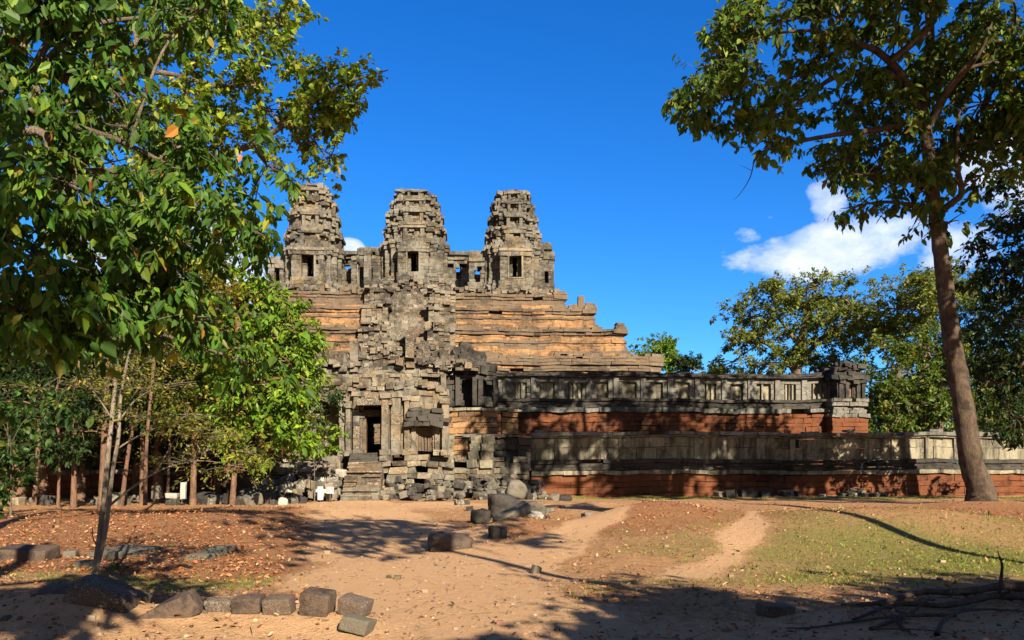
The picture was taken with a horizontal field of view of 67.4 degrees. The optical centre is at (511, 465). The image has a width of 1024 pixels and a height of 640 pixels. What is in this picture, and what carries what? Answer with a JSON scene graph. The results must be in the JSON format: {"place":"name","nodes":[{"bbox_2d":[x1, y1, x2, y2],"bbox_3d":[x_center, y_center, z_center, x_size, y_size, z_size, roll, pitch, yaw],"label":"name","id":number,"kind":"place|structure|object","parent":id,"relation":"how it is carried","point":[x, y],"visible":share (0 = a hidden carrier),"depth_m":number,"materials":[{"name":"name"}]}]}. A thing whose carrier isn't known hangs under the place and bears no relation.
{"place":"outdoors","nodes":[
{"label":"outdoors","id":0,"kind":"place"},
{"bbox_2d":[467,189,554,293],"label":"temple tower","id":1,"kind":"structure","parent":0,"point":[516,253],"depth_m":79.08,"materials":[{"name":"stone"}]},
{"bbox_2d":[0,466,1023,639],"bbox_3d":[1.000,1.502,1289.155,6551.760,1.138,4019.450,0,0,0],"label":"ground","id":2,"kind":"structure","parent":0,"point":[294,625],"depth_m":12.82,"materials":[{"name":"soil"}]},
{"bbox_2d":[8,497,26,504],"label":"fallen block","id":3,"kind":"object","parent":2,"relation":"on","point":[18,500],"depth_m":33.83,"materials":[{"name":"grey stone"}]},
{"bbox_2d":[0,544,60,561],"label":"flat stone","id":4,"kind":"object","parent":2,"relation":"on","point":[30,552],"visible":0.81,"depth_m":13.03,"materials":[{"name":"stone"}]},
{"bbox_2d":[0,268,69,497],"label":"background tree","id":5,"kind":"object","parent":2,"relation":"on","point":[19,491],"visible":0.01,"depth_m":41.73,"materials":[{"name":"green plant"}]},
{"bbox_2d":[0,376,85,517],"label":"shrub","id":6,"kind":"object","parent":2,"relation":"on","point":[10,458],"visible":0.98,"depth_m":22.59,"materials":[{"name":"green plant"}]},
{"bbox_2d":[38,495,56,504],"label":"fallen block","id":7,"kind":"object","parent":2,"relation":"on","point":[47,499],"depth_m":32.79,"materials":[{"name":"black stone"}]},
{"bbox_2d":[35,583,72,594],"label":"boulder","id":8,"kind":"object","parent":2,"relation":"on","point":[56,588],"visible":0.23,"depth_m":8.20,"materials":[{"name":"stone"}]},
{"bbox_2d":[0,366,114,504],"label":"slender tree","id":9,"kind":"object","parent":2,"relation":"on","point":[10,393],"visible":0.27,"depth_m":33.02,"materials":[{"name":"green plant"}]},
{"bbox_2d":[0,346,117,507],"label":"slender tree","id":10,"kind":"object","parent":2,"relation":"on","point":[40,375],"visible":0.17,"depth_m":30.51,"materials":[{"name":"green plant"}]},
{"bbox_2d":[0,293,131,495],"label":"background tree","id":11,"kind":"object","parent":2,"relation":"on","point":[43,484],"visible":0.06,"depth_m":38.25,"materials":[{"name":"green plant"}]},
{"bbox_2d":[62,550,78,557],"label":"flat stone","id":12,"kind":"object","parent":2,"relation":"on","point":[70,553],"visible":0.65,"depth_m":13.68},
{"bbox_2d":[6,336,147,507],"bbox_3d":[-17.401,-2.185,30.068,5.508,7.963,4.819,0,0,0],"label":"slender tree","id":13,"kind":"object","parent":2,"relation":"on","point":[73,494],"visible":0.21,"depth_m":30.25,"materials":[{"name":"green plant"}]},
{"bbox_2d":[0,337,168,501],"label":"background tree","id":14,"kind":"object","parent":2,"relation":"on","point":[81,485],"visible":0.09,"depth_m":36.31,"materials":[{"name":"green plant"}]},
{"bbox_2d":[75,559,93,568],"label":"flat stone","id":15,"kind":"object","parent":2,"relation":"on","point":[86,563],"visible":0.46,"depth_m":12.33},
{"bbox_2d":[0,357,187,508],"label":"slender tree","id":16,"kind":"object","parent":2,"relation":"on","point":[69,441],"visible":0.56,"depth_m":29.68,"materials":[{"name":"green plant"}]},
{"bbox_2d":[63,574,152,612],"bbox_3d":[-4.268,1.432,8.110,0.750,0.392,0.500,18,2,5],"label":"boulder","id":17,"kind":"object","parent":2,"relation":"on","point":[105,592],"visible":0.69,"depth_m":7.90,"materials":[{"name":"stone"}]},
{"bbox_2d":[0,429,223,498],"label":"enclosure wall","id":18,"kind":"structure","parent":2,"relation":"on","point":[92,479],"depth_m":45.89,"materials":[{"name":"stone"}]},
{"bbox_2d":[104,551,124,559],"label":"flat stone","id":19,"kind":"object","parent":2,"relation":"on","point":[109,555],"visible":0.75,"depth_m":13.45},
{"bbox_2d":[86,544,161,557],"bbox_3d":[-7.138,1.610,14.166,0.880,0.132,0.993,1,4,14],"label":"flat stone","id":20,"kind":"object","parent":2,"relation":"on","point":[133,550],"visible":0.62,"depth_m":14.12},
{"bbox_2d":[61,339,202,506],"bbox_3d":[-15.840,-2.194,32.597,5.623,8.062,4.941,0,0,0],"label":"slender tree","id":21,"kind":"object","parent":2,"relation":"on","point":[124,483],"visible":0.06,"depth_m":31.95,"materials":[{"name":"green plant"}]},
{"bbox_2d":[89,342,187,495],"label":"background tree","id":22,"kind":"object","parent":2,"relation":"on","point":[135,477],"visible":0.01,"depth_m":40.77,"materials":[{"name":"green plant"}]},
{"bbox_2d":[90,337,205,503],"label":"slender tree","id":23,"kind":"object","parent":2,"relation":"on","point":[142,444],"visible":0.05,"depth_m":33.92,"materials":[{"name":"green plant"}]},
{"bbox_2d":[9,331,292,573],"bbox_3d":[-5.063,-0.357,10.858,3.486,4.197,2.444,0,0,0],"label":"sapling","id":24,"kind":"object","parent":2,"relation":"on","point":[103,525],"visible":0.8,"depth_m":10.75,"materials":[{"name":"green plant"}]},
{"bbox_2d":[90,341,216,500],"bbox_3d":[-17.564,-3.055,37.913,6.190,9.684,8.221,0,0,31],"label":"background tree","id":25,"kind":"object","parent":2,"relation":"on","point":[159,449],"visible":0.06,"depth_m":37.83,"materials":[{"name":"green plant"}]},
{"bbox_2d":[92,328,214,498],"bbox_3d":[-15.084,-2.693,34.015,6.714,9.087,4.803,0,0,-20],"label":"slender tree","id":26,"kind":"object","parent":2,"relation":"on","point":[169,461],"visible":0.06,"depth_m":33.45,"materials":[{"name":"green plant"}]},
{"bbox_2d":[151,485,160,498],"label":"marker stone","id":27,"kind":"object","parent":2,"relation":"on","point":[155,491],"visible":1,"depth_m":33.86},
{"bbox_2d":[0,0,313,427],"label":"leafy tree","id":28,"kind":"object","parent":2,"relation":"on","point":[98,311],"visible":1,"depth_m":4.78,"materials":[{"name":"green plant"}]},
{"bbox_2d":[74,192,261,504],"bbox_3d":[-11.279,-3.970,26.054,6.630,10.659,4.217,0,0,18],"label":"yellowing tree","id":29,"kind":"object","parent":2,"relation":"on","point":[226,288],"visible":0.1,"depth_m":25.95,"materials":[{"name":"green plant"}]},
{"bbox_2d":[134,588,203,618],"bbox_3d":[-3.563,1.552,8.002,0.642,0.300,0.372,-26,9,-8],"label":"boulder","id":30,"kind":"object","parent":2,"relation":"on","point":[189,603],"visible":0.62,"depth_m":7.87,"materials":[{"name":"stone"}]},
{"bbox_2d":[165,498,180,505],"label":"fallen block","id":31,"kind":"object","parent":2,"relation":"on","point":[171,502],"depth_m":32.89,"materials":[{"name":"grey stone"}]},
{"bbox_2d":[180,482,186,498],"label":"marker stone","id":32,"kind":"object","parent":2,"relation":"on","point":[183,488],"visible":1,"depth_m":32.90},
{"bbox_2d":[0,0,387,264],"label":"sunlit tree","id":33,"kind":"object","parent":2,"relation":"on","point":[321,93],"visible":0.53,"depth_m":11.66,"materials":[{"name":"green plant"}]},
{"bbox_2d":[189,491,215,504],"bbox_3d":[-13.409,1.543,33.352,0.816,0.636,0.903,4,15,23],"label":"fallen block","id":34,"kind":"object","parent":2,"relation":"on","point":[202,497],"depth_m":33.03,"materials":[{"name":"black stone"}]},
{"bbox_2d":[145,336,270,504],"bbox_3d":[-12.741,-1.883,33.098,5.108,7.305,5.788,0,0,-21],"label":"slender tree","id":35,"kind":"object","parent":2,"relation":"on","point":[193,495],"visible":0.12,"depth_m":31.90,"materials":[{"name":"green plant"}]},
{"bbox_2d":[185,545,237,560],"bbox_3d":[-5.426,1.588,13.907,0.476,0.104,0.965,-2,5,13],"label":"flat stone","id":36,"kind":"object","parent":2,"relation":"on","point":[212,552],"visible":0.91,"depth_m":13.76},
{"bbox_2d":[164,376,262,493],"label":"background tree","id":37,"kind":"object","parent":2,"relation":"on","point":[217,489],"visible":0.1,"depth_m":40.12,"materials":[{"name":"green plant"}]},
{"bbox_2d":[207,494,222,504],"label":"fallen block","id":38,"kind":"object","parent":2,"relation":"on","point":[215,499],"depth_m":33.05,"materials":[{"name":"stone"}]},
{"bbox_2d":[204,597,233,611],"bbox_3d":[-3.087,1.484,8.151,0.300,0.127,0.224,2,3,-5],"label":"stone block","id":39,"kind":"object","parent":2,"relation":"on","point":[216,604],"depth_m":8.05,"materials":[{"name":"stone"}]},
{"bbox_2d":[221,493,240,504],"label":"fallen block","id":40,"kind":"object","parent":2,"relation":"on","point":[225,498],"depth_m":32.43,"materials":[{"name":"black stone"}]},
{"bbox_2d":[128,263,337,504],"bbox_3d":[-11.619,-3.508,31.127,9.086,10.271,5.736,0,0,0],"label":"bushy tree","id":41,"kind":"object","parent":2,"relation":"on","point":[302,361],"visible":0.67,"depth_m":30.49,"materials":[{"name":"green plant"}]},
{"bbox_2d":[230,593,264,613],"bbox_3d":[-2.793,1.478,8.148,0.306,0.179,0.263,-3,5,-3],"label":"stone block","id":42,"kind":"object","parent":2,"relation":"on","point":[247,603],"depth_m":8.03,"materials":[{"name":"stone"}]},
{"bbox_2d":[239,491,262,505],"bbox_3d":[-11.147,1.501,32.643,0.790,0.528,0.890,8,20,41],"label":"fallen block","id":43,"kind":"object","parent":2,"relation":"on","point":[252,498],"depth_m":32.42,"materials":[{"name":"stone"}]},
{"bbox_2d":[206,367,300,487],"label":"background tree","id":44,"kind":"object","parent":2,"relation":"on","point":[267,452],"visible":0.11,"depth_m":39.18,"materials":[{"name":"green plant"}]},
{"bbox_2d":[238,488,280,503],"bbox_3d":[-11.371,1.533,34.512,1.772,1.061,1.354,2,1,-6],"label":"tumbled stone","id":45,"kind":"object","parent":2,"relation":"on","point":[267,495],"visible":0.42,"depth_m":34.06,"materials":[{"name":"black stone"}]},
{"bbox_2d":[262,594,295,615],"bbox_3d":[-2.467,1.483,8.158,0.302,0.186,0.274,-2,5,1],"label":"stone block","id":46,"kind":"object","parent":2,"relation":"on","point":[279,604],"depth_m":8.03,"materials":[{"name":"stone"}]},
{"bbox_2d":[235,341,346,484],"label":"slender tree","id":47,"kind":"object","parent":2,"relation":"on","point":[333,401],"visible":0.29,"depth_m":36.26,"materials":[{"name":"green plant"}]},
{"bbox_2d":[284,492,307,503],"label":"fallen block","id":48,"kind":"object","parent":2,"relation":"on","point":[303,499],"depth_m":34.50,"materials":[{"name":"black stone"}]},
{"bbox_2d":[267,418,349,501],"bbox_3d":[-9.912,-0.291,37.442,4.121,4.278,1.958,0,0,0],"label":"shrub","id":49,"kind":"object","parent":2,"relation":"on","point":[326,450],"visible":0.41,"depth_m":37.34,"materials":[{"name":"green plant"}]},
{"bbox_2d":[299,587,336,616],"bbox_3d":[-2.070,1.461,8.177,0.325,0.272,0.315,6,8,7],"label":"stone block","id":50,"kind":"object","parent":2,"relation":"on","point":[317,601],"depth_m":8.04,"materials":[{"name":"stone"}]},
{"bbox_2d":[337,592,373,616],"bbox_3d":[-1.677,1.507,8.203,0.306,0.184,0.282,13,8,11],"label":"stone block","id":51,"kind":"object","parent":2,"relation":"on","point":[349,602],"depth_m":8.10,"materials":[{"name":"stone"}]},
{"bbox_2d":[338,613,376,635],"bbox_3d":[-1.569,1.625,7.822,0.308,0.166,0.268,13,-1,8],"label":"stone block","id":52,"kind":"object","parent":2,"relation":"on","point":[357,624],"depth_m":7.71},
{"bbox_2d":[340,453,386,500],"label":"entrance steps","id":53,"kind":"structure","parent":2,"relation":"on","point":[364,478],"depth_m":40.13,"materials":[{"name":"brown stone"}]},
{"bbox_2d":[244,370,531,500],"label":"entrance gate","id":54,"kind":"structure","parent":2,"relation":"on","point":[419,432],"depth_m":43.17,"materials":[{"name":"grey stone"}]},
{"bbox_2d":[416,428,433,451],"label":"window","id":55,"kind":"structure","parent":54,"relation":"in","point":[424,439],"depth_m":43.45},
{"bbox_2d":[427,531,472,551],"bbox_3d":[-1.311,1.634,16.182,0.931,0.473,0.756,3,-1,-11],"label":"tumbled stone","id":56,"kind":"object","parent":2,"relation":"on","point":[440,541],"visible":0.89,"depth_m":15.87,"materials":[{"name":"stone"}]},
{"bbox_2d":[470,509,490,523],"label":"tumbled stone","id":57,"kind":"object","parent":2,"relation":"on","point":[479,516],"visible":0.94,"depth_m":21.98,"materials":[{"name":"black stone"}]},
{"bbox_2d":[488,525,506,538],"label":"tumbled stone","id":58,"kind":"object","parent":2,"relation":"on","point":[496,532],"visible":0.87,"depth_m":16.72,"materials":[{"name":"black stone"}]},
{"bbox_2d":[487,493,520,518],"bbox_3d":[-0.165,1.380,24.698,1.310,0.946,0.940,9,2,-23],"label":"tumbled stone","id":59,"kind":"object","parent":2,"relation":"on","point":[499,503],"visible":0.47,"depth_m":24.24,"materials":[{"name":"grey stone"}]},
{"bbox_2d":[504,479,526,499],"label":"tumbled stone","id":60,"kind":"object","parent":59,"relation":"on","point":[515,488],"visible":0.87,"depth_m":25.11,"materials":[{"name":"stone"}]},
{"bbox_2d":[0,500,1023,639],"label":"pebbles","id":61,"kind":"object","parent":2,"relation":"on","point":[91,617],"visible":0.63,"depth_m":10.35,"materials":[{"name":"grey stone"}]},
{"bbox_2d":[0,495,1023,595],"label":"grass","id":62,"kind":"structure","parent":2,"relation":"on","point":[873,566],"depth_m":13.02,"materials":[{"name":"plant"}]},
{"bbox_2d":[0,504,1023,639],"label":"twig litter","id":63,"kind":"object","parent":2,"relation":"on","point":[483,569],"visible":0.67,"depth_m":11.39,"materials":[{"name":"brown plant"}]},
{"bbox_2d":[0,499,1023,639],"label":"fallen leaves","id":64,"kind":"object","parent":2,"relation":"on","point":[195,561],"depth_m":12.88,"materials":[{"name":"plant"}]},
{"bbox_2d":[493,501,531,520],"bbox_3d":[-0.011,1.238,18.994,1.046,0.285,0.494,-27,16,-15],"label":"tumbled stone","id":65,"kind":"object","parent":2,"relation":"on","point":[523,508],"visible":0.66,"depth_m":18.89,"materials":[{"name":"stone"}]},
{"bbox_2d":[521,500,546,518],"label":"tumbled stone","id":66,"kind":"object","parent":2,"relation":"on","point":[537,506],"visible":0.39,"depth_m":23.32,"materials":[{"name":"stone"}]},
{"bbox_2d":[755,602,795,617],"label":"flat stone","id":67,"kind":"object","parent":2,"relation":"on","point":[772,609],"visible":0.94,"depth_m":8.71,"materials":[{"name":"stone"}]},
{"bbox_2d":[530,429,1023,497],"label":"enclosure wall","id":68,"kind":"structure","parent":2,"relation":"on","point":[561,455],"depth_m":48.55,"materials":[{"name":"stone"}]},
{"bbox_2d":[661,0,1023,500],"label":"tall tree","id":69,"kind":"object","parent":2,"relation":"on","point":[954,76],"visible":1,"depth_m":31.13,"materials":[{"name":"green plant"}]},
{"bbox_2d":[783,597,969,636],"bbox_3d":[3.784,1.601,7.954,2.257,0.352,0.628,0,0,-9],"label":"fallen branch","id":70,"kind":"object","parent":2,"relation":"on","point":[909,614],"visible":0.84,"depth_m":8.27,"materials":[{"name":"wood"}]},
{"bbox_2d":[856,605,917,635],"bbox_3d":[4.030,1.584,8.319,0.559,0.193,1.473,0,0,24],"label":"fallen branch","id":71,"kind":"object","parent":2,"relation":"on","point":[893,616],"visible":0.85,"depth_m":8.04,"materials":[{"name":"wood"}]},
{"bbox_2d":[872,382,948,469],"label":"tree","id":72,"kind":"object","parent":2,"relation":"on","point":[904,410],"visible":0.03,"depth_m":75.02,"materials":[{"name":"green plant"}]},
{"bbox_2d":[869,594,962,635],"bbox_3d":[4.266,1.584,8.329,0.832,0.250,1.607,0,0,19],"label":"fallen branch","id":73,"kind":"object","parent":2,"relation":"on","point":[877,626],"visible":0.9,"depth_m":8.00,"materials":[{"name":"wood"}]},
{"bbox_2d":[852,551,1023,619],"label":"fallen branch","id":74,"kind":"object","parent":2,"relation":"on","point":[1005,595],"visible":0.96,"depth_m":8.78,"materials":[{"name":"wood"}]},
{"bbox_2d":[934,607,1023,636],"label":"fallen branch","id":75,"kind":"object","parent":2,"relation":"on","point":[941,623],"visible":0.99,"depth_m":8.31,"materials":[{"name":"wood"}]},
{"bbox_2d":[939,139,1023,451],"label":"dark tree","id":76,"kind":"object","parent":2,"relation":"on","point":[999,369],"visible":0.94,"depth_m":40.18,"materials":[{"name":"green plant"}]},
{"bbox_2d":[976,382,1023,466],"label":"tree","id":77,"kind":"object","parent":2,"relation":"on","point":[1001,424],"visible":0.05,"depth_m":71.63,"materials":[{"name":"green plant"}]},
{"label":"fallen block","id":78,"kind":"object","parent":2,"relation":"on","visible":0},
{"bbox_2d":[279,473,294,482],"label":"fallen block","id":79,"kind":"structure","parent":78,"relation":"on","point":[288,477],"depth_m":39.53,"materials":[{"name":"stone"}]},
{"bbox_2d":[6,470,1017,493],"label":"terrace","id":80,"kind":"structure","parent":0,"point":[241,484],"depth_m":47.17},
{"bbox_2d":[5,373,304,470],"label":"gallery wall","id":81,"kind":"structure","parent":80,"relation":"on","point":[243,469],"depth_m":55.83,"materials":[{"name":"stone"}]},
{"bbox_2d":[288,326,497,456],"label":"gate","id":82,"kind":"structure","parent":80,"relation":"on","point":[471,381],"depth_m":54.60,"materials":[{"name":"grey stone"}]},
{"bbox_2d":[628,331,679,371],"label":"distant tree","id":83,"kind":"object","parent":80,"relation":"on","point":[666,346],"visible":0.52,"depth_m":126.42,"materials":[{"name":"green plant"}]},
{"bbox_2d":[496,371,830,470],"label":"gallery wall","id":84,"kind":"structure","parent":80,"relation":"on","point":[637,401],"depth_m":58.24,"materials":[{"name":"stone"}]},
{"bbox_2d":[513,382,525,398],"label":"blind window","id":85,"kind":"structure","parent":84,"relation":"in","point":[519,389],"depth_m":57.98,"materials":[{"name":"stone"}]},
{"bbox_2d":[540,382,553,398],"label":"blind window","id":86,"kind":"structure","parent":84,"relation":"in","point":[546,389],"depth_m":58.17,"materials":[{"name":"stone"}]},
{"bbox_2d":[567,383,581,398],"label":"blind window","id":87,"kind":"structure","parent":84,"relation":"in","point":[574,390],"depth_m":58.31,"materials":[{"name":"stone"}]},
{"bbox_2d":[596,382,607,397],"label":"blind window","id":88,"kind":"structure","parent":84,"relation":"in","point":[601,387],"depth_m":58.49,"materials":[{"name":"stone"}]},
{"bbox_2d":[622,382,635,397],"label":"blind window","id":89,"kind":"structure","parent":84,"relation":"in","point":[629,388],"depth_m":58.54,"materials":[{"name":"stone"}]},
{"bbox_2d":[650,382,661,398],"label":"blind window","id":90,"kind":"structure","parent":84,"relation":"in","point":[656,387],"depth_m":58.69,"materials":[{"name":"stone"}]},
{"bbox_2d":[676,382,688,397],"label":"blind window","id":91,"kind":"structure","parent":84,"relation":"in","point":[683,388],"depth_m":58.80,"materials":[{"name":"stone"}]},
{"bbox_2d":[704,384,714,399],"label":"blind window","id":92,"kind":"structure","parent":84,"relation":"in","point":[709,389],"depth_m":58.99,"materials":[{"name":"stone"}]},
{"bbox_2d":[729,384,741,399],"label":"blind window","id":93,"kind":"structure","parent":84,"relation":"in","point":[736,390],"depth_m":59.18,"materials":[{"name":"stone"}]},
{"bbox_2d":[756,384,769,399],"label":"blind window","id":94,"kind":"structure","parent":84,"relation":"in","point":[762,390],"depth_m":59.28,"materials":[{"name":"stone"}]},
{"bbox_2d":[783,384,794,399],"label":"blind window","id":95,"kind":"structure","parent":84,"relation":"in","point":[789,389],"depth_m":59.32,"materials":[{"name":"stone"}]},
{"bbox_2d":[811,383,821,398],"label":"blind window","id":96,"kind":"structure","parent":84,"relation":"in","point":[816,389],"depth_m":59.45,"materials":[{"name":"stone"}]},
{"bbox_2d":[667,351,731,374],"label":"distant tree","id":97,"kind":"object","parent":80,"relation":"on","point":[685,363],"visible":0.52,"depth_m":116.62,"materials":[{"name":"green plant"}]},
{"bbox_2d":[707,265,912,378],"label":"spreading tree","id":98,"kind":"object","parent":80,"relation":"on","point":[796,357],"visible":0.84,"depth_m":82.25,"materials":[{"name":"green plant"}]},
{"bbox_2d":[814,360,870,466],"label":"corner pavilion","id":99,"kind":"structure","parent":80,"relation":"on","point":[846,403],"depth_m":57.93,"materials":[{"name":"stone"}]},
{"bbox_2d":[852,333,968,459],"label":"wall tree","id":100,"kind":"object","parent":80,"relation":"on","point":[894,386],"visible":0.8,"depth_m":64.66,"materials":[{"name":"green plant"}]},
{"bbox_2d":[882,320,1013,437],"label":"wall tree","id":101,"kind":"object","parent":80,"relation":"on","point":[940,376],"visible":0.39,"depth_m":64.70,"materials":[{"name":"green plant"}]},
{"bbox_2d":[915,285,1023,436],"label":"wall tree","id":102,"kind":"object","parent":80,"relation":"on","point":[1020,404],"visible":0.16,"depth_m":66.19,"materials":[{"name":"green plant"}]},
{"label":"terrace","id":103,"kind":"structure","parent":80,"relation":"on","visible":0},
{"bbox_2d":[220,276,663,374],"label":"stepped pyramid","id":104,"kind":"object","parent":103,"relation":"on","point":[521,330],"visible":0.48,"depth_m":72.22,"materials":[{"name":"brown stone"}]},
{"bbox_2d":[268,182,360,289],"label":"temple tower","id":105,"kind":"structure","parent":104,"relation":"on","point":[313,252],"depth_m":77.73,"materials":[{"name":"stone"}]},
{"bbox_2d":[363,247,372,285],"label":"broken pillar","id":106,"kind":"structure","parent":104,"relation":"on","point":[367,253],"depth_m":86.13,"materials":[{"name":"stone"}]},
{"bbox_2d":[357,188,468,292],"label":"temple tower","id":107,"kind":"structure","parent":104,"relation":"on","point":[414,243],"depth_m":88.14,"materials":[{"name":"stone"}]},
{"bbox_2d":[0,0,1023,459],"label":"sky","id":108,"kind":"structure","parent":0,"point":[560,102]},
{"bbox_2d":[843,255,1004,423],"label":"spreading tree","id":109,"kind":"object","parent":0,"point":[920,296],"visible":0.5,"depth_m":74.99,"materials":[{"name":"green plant"}]},
{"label":"fallen block","id":110,"kind":"object","parent":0,"visible":0},
{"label":"fallen block","id":111,"kind":"object","parent":110,"relation":"on","visible":0},
{"bbox_2d":[324,474,338,482],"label":"fallen block","id":112,"kind":"object","parent":111,"relation":"on","point":[331,477],"depth_m":39.74,"materials":[{"name":"stone"}]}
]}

